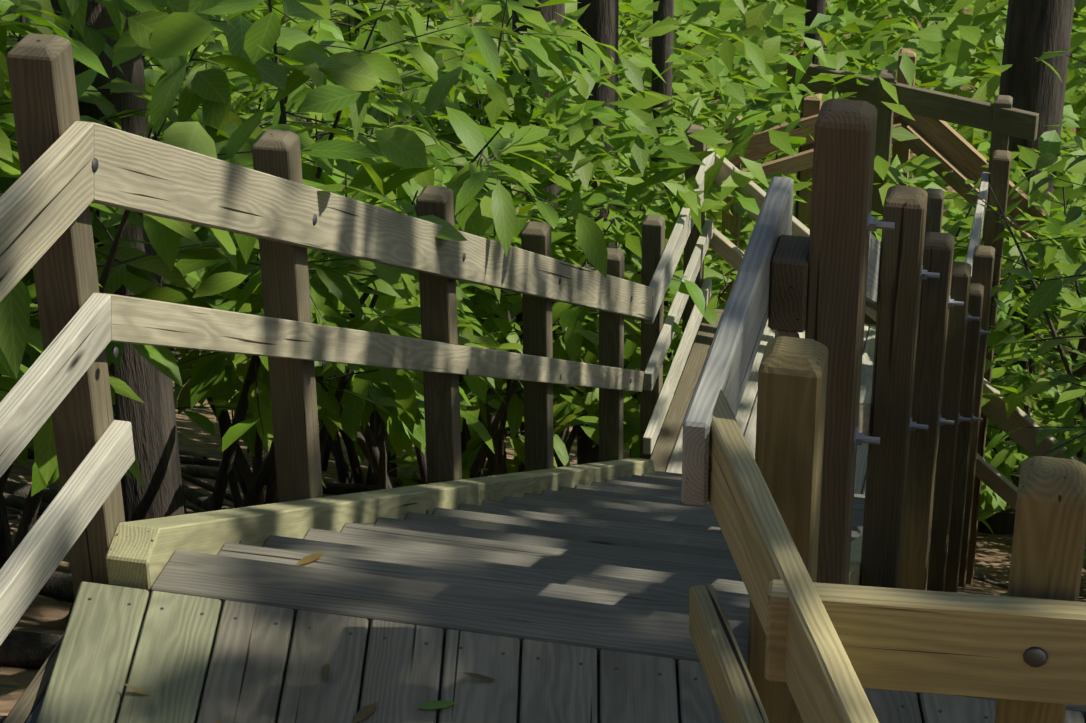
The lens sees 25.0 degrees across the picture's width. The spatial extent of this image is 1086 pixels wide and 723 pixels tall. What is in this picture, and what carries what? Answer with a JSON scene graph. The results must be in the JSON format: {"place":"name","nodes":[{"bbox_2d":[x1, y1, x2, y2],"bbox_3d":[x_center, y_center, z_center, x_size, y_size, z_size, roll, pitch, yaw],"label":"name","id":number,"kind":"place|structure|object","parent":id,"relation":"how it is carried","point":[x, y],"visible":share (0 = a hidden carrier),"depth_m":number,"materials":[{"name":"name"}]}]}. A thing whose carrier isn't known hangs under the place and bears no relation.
{"place":"outdoors","nodes":[
{"label":"outdoors","id":0,"kind":"place"},
{"bbox_2d":[0,0,1085,715],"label":"ground","id":1,"kind":"structure","parent":0,"point":[44,614],"depth_m":15.37,"materials":[{"name":"brown soil"}]},
{"bbox_2d":[0,33,714,644],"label":"railing","id":2,"kind":"object","parent":1,"relation":"on","point":[272,201],"visible":0.79,"depth_m":5.55,"materials":[{"name":"brown wood"}]},
{"bbox_2d":[92,158,1047,666],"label":"bolts","id":3,"kind":"object","parent":2,"relation":"attached to","point":[1034,656],"visible":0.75,"depth_m":3.09,"materials":[{"name":"grey metal"}]},
{"bbox_2d":[105,458,864,621],"bbox_3d":[0.452,0.617,7.782,1.370,3.426,5.448,6,30,12],"label":"stair flight","id":4,"kind":"object","parent":1,"relation":"on","point":[628,535],"visible":0.44,"depth_m":5.94,"materials":[{"name":"grey wood"}]},
{"bbox_2d":[0,0,1085,595],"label":"shrub leaves","id":5,"kind":"object","parent":1,"relation":"on","point":[168,36],"visible":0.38,"depth_m":7.92,"materials":[{"name":"green plant"}]},
{"bbox_2d":[0,0,1085,722],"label":"trunks and stems","id":6,"kind":"object","parent":1,"relation":"on","point":[1034,30],"visible":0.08,"depth_m":10.69,"materials":[{"name":"brown plant"}]},
{"bbox_2d":[2,0,1085,543],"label":"tree foliage","id":7,"kind":"object","parent":1,"relation":"on","point":[740,62],"visible":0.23,"depth_m":12.63,"materials":[{"name":"green plant"}]},
{"bbox_2d":[3,550,1085,722],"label":"landing","id":8,"kind":"object","parent":1,"relation":"on","point":[178,658],"visible":0.65,"depth_m":4.58,"materials":[{"name":"grey wood"}]},
{"bbox_2d":[124,552,497,722],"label":"fallen leaves","id":9,"kind":"object","parent":8,"relation":"on","point":[364,712],"visible":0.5,"depth_m":4.46,"materials":[{"name":"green plant"}]},
{"bbox_2d":[26,625,921,722],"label":"deck board gaps","id":10,"kind":"object","parent":8,"relation":"on","point":[33,717],"depth_m":4.53,"materials":[{"name":"grey"}]},
{"bbox_2d":[88,598,987,718],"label":"deck screws","id":11,"kind":"object","parent":8,"relation":"in","point":[580,663],"visible":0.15,"depth_m":4.60,"materials":[{"name":"grey metal"}]},
{"bbox_2d":[650,309,875,494],"bbox_3d":[1.288,0.344,11.601,1.390,0.250,1.871,6,30,12],"label":"flight","id":12,"kind":"object","parent":1,"relation":"on","point":[666,455],"visible":0.02,"depth_m":11.65,"materials":[{"name":"brown wood"}]},
{"bbox_2d":[720,48,1045,303],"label":"railings","id":13,"kind":"object","parent":1,"relation":"on","point":[949,147],"visible":0.25,"depth_m":14.71,"materials":[{"name":"brown wood"}]},
{"bbox_2d":[681,98,1085,722],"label":"railing","id":14,"kind":"object","parent":1,"relation":"on","point":[827,642],"visible":0.96,"depth_m":3.69,"materials":[{"name":"brown wood"}]},
{"bbox_2d":[853,212,990,449],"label":"bolts","id":15,"kind":"object","parent":14,"relation":"attached to","point":[874,224],"visible":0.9,"depth_m":5.45,"materials":[{"name":"grey metal"}]},
{"bbox_2d":[709,63,1085,569],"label":"railing","id":16,"kind":"object","parent":1,"relation":"on","point":[1001,119],"visible":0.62,"depth_m":12.38,"materials":[{"name":"brown wood"}]}
]}

